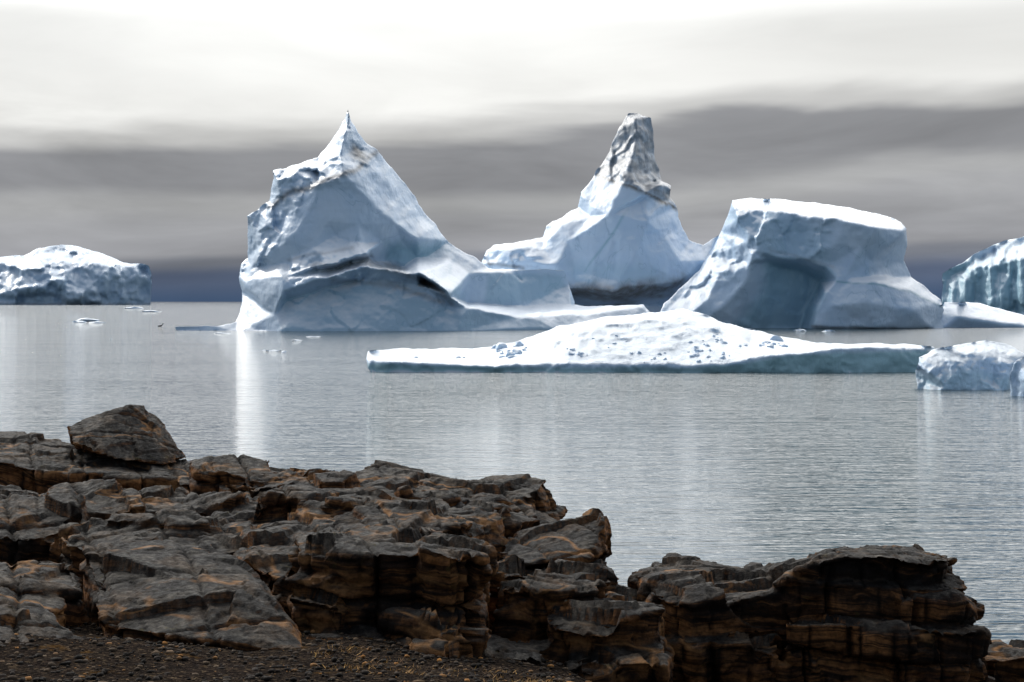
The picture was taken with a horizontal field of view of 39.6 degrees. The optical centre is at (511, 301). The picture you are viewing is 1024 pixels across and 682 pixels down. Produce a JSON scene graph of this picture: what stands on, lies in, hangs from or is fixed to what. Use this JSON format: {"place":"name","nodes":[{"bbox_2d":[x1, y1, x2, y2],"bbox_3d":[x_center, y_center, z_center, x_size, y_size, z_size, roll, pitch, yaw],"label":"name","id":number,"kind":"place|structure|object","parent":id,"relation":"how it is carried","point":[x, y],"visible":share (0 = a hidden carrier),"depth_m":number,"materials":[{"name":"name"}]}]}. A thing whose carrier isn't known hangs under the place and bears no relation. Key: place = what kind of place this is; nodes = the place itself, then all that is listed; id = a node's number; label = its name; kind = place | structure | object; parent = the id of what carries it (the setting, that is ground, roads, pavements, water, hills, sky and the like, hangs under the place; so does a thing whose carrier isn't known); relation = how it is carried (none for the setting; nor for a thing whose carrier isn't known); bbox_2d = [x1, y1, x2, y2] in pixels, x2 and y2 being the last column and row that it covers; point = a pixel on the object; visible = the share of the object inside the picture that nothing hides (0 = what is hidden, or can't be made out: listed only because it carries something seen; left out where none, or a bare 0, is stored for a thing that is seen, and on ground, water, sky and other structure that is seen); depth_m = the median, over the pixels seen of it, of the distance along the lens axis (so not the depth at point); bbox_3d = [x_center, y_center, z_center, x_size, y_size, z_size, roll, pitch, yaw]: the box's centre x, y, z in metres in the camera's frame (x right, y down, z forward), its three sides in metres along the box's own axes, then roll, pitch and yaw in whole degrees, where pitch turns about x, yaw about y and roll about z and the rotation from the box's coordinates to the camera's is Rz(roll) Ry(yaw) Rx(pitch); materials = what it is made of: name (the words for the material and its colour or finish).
{"place":"outdoors","nodes":[
{"label":"outdoors","id":0,"kind":"place"},
{"bbox_2d":[0,623,588,681],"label":"ground","id":1,"kind":"structure","parent":0,"point":[69,653],"depth_m":7.34,"materials":[{"name":"brown gravel"}]},
{"bbox_2d":[0,560,89,645],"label":"rock outcrop","id":2,"kind":"object","parent":1,"relation":"on","point":[43,598],"visible":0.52,"depth_m":8.59,"materials":[{"name":"brown stone"}]},
{"bbox_2d":[0,431,191,495],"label":"rock outcrop","id":3,"kind":"object","parent":1,"relation":"on","point":[35,464],"visible":0.18,"depth_m":15.82,"materials":[{"name":"brown stone"}]},
{"bbox_2d":[67,404,185,464],"bbox_3d":[-4.523,1.553,16.726,1.358,0.649,1.403,0,0,-11],"label":"boulder","id":4,"kind":"object","parent":3,"relation":"on","point":[138,433],"visible":0.98,"depth_m":16.45,"materials":[{"name":"brown stone"}]},
{"bbox_2d":[79,540,301,650],"bbox_3d":[-2.040,2.043,8.958,1.200,0.819,2.351,0,0,-26],"label":"rock outcrop","id":5,"kind":"object","parent":1,"relation":"on","point":[171,591],"visible":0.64,"depth_m":8.65,"materials":[{"name":"stone"}]},
{"bbox_2d":[0,479,539,597],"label":"rock outcrop","id":6,"kind":"object","parent":1,"relation":"on","point":[65,522],"visible":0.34,"depth_m":11.32,"materials":[{"name":"brown stone"}]},
{"bbox_2d":[499,508,611,566],"bbox_3d":[0.372,1.960,11.496,0.946,0.527,1.394,0,0,0],"label":"boulder","id":7,"kind":"object","parent":6,"relation":"on","point":[586,536],"visible":0.88,"depth_m":11.29,"materials":[{"name":"brown stone"}]},
{"bbox_2d":[188,454,567,524],"bbox_3d":[-1.297,2.461,14.020,5.138,1.846,2.442,0,0,35],"label":"rock outcrop","id":8,"kind":"object","parent":1,"relation":"on","point":[528,495],"visible":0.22,"depth_m":13.74,"materials":[{"name":"brown stone"}]},
{"bbox_2d":[271,517,498,658],"bbox_3d":[-0.861,2.263,9.498,1.542,1.505,2.026,0,0,0],"label":"rock outcrop","id":9,"kind":"object","parent":1,"relation":"on","point":[425,590],"visible":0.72,"depth_m":9.09,"materials":[{"name":"brown stone"}]},
{"bbox_2d":[287,643,565,681],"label":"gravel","id":10,"kind":"structure","parent":1,"relation":"on","point":[369,667],"depth_m":7.66,"materials":[{"name":"brown gravel"}]},
{"bbox_2d":[483,554,674,681],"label":"rock outcrop","id":11,"kind":"object","parent":1,"relation":"on","point":[594,621],"visible":0.82,"depth_m":9.39,"materials":[{"name":"brown stone"}]},
{"bbox_2d":[627,544,994,681],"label":"rock outcrop","id":12,"kind":"object","parent":1,"relation":"on","point":[885,613],"visible":0.91,"depth_m":10.14,"materials":[{"name":"brown stone"}]},
{"bbox_2d":[985,639,1023,681],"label":"rock outcrop","id":13,"kind":"object","parent":1,"relation":"on","point":[1004,661],"visible":0.8,"depth_m":11.12,"materials":[{"name":"brown stone"}]},
{"bbox_2d":[0,302,1023,643],"bbox_3d":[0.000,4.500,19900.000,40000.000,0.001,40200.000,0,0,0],"label":"sea","id":14,"kind":"structure","parent":0,"point":[738,470],"depth_m":51.20,"materials":[{"name":"grey liquid"}]},
{"bbox_2d":[0,245,151,304],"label":"iceberg","id":15,"kind":"object","parent":14,"relation":"on","point":[64,275],"visible":0.96,"depth_m":1938.23,"materials":[{"name":"white ice"}]},
{"bbox_2d":[175,111,649,330],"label":"iceberg","id":16,"kind":"object","parent":14,"relation":"on","point":[344,233],"visible":0.92,"depth_m":222.75,"materials":[{"name":"ice"}]},
{"bbox_2d":[72,307,835,352],"bbox_3d":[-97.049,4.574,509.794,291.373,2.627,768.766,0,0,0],"label":"brash ice","id":17,"kind":"structure","parent":14,"relation":"on","point":[89,320],"depth_m":296.80,"materials":[{"name":"white ice"}]},
{"bbox_2d":[482,113,718,311],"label":"iceberg","id":18,"kind":"object","parent":14,"relation":"on","point":[617,236],"visible":0.62,"depth_m":259.12,"materials":[{"name":"white ice"}]},
{"bbox_2d":[366,308,934,372],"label":"ice floe","id":19,"kind":"object","parent":14,"relation":"on","point":[682,340],"visible":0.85,"depth_m":92.11,"materials":[{"name":"white ice"}]},
{"bbox_2d":[660,198,943,328],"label":"iceberg","id":20,"kind":"object","parent":14,"relation":"on","point":[776,263],"visible":0.9,"depth_m":238.87,"materials":[{"name":"ice"}]},
{"bbox_2d":[916,340,1023,389],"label":"bergy bit","id":21,"kind":"object","parent":14,"relation":"on","point":[984,365],"visible":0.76,"depth_m":72.96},
{"bbox_2d":[941,302,1023,327],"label":"ice floe","id":22,"kind":"object","parent":14,"relation":"in","point":[965,315],"visible":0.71,"depth_m":245.37,"materials":[{"name":"white ice"}]},
{"bbox_2d":[942,236,1023,314],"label":"iceberg","id":23,"kind":"object","parent":14,"relation":"on","point":[992,276],"visible":0.82,"depth_m":496.76,"materials":[{"name":"white ice"}]},
{"bbox_2d":[1010,357,1023,395],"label":"bergy bit","id":24,"kind":"object","parent":14,"relation":"on","point":[1017,380],"visible":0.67,"depth_m":67.87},
{"bbox_2d":[0,0,1023,301],"label":"sky","id":25,"kind":"structure","parent":0,"point":[150,133],"materials":[{"name":"grey"}]}
]}

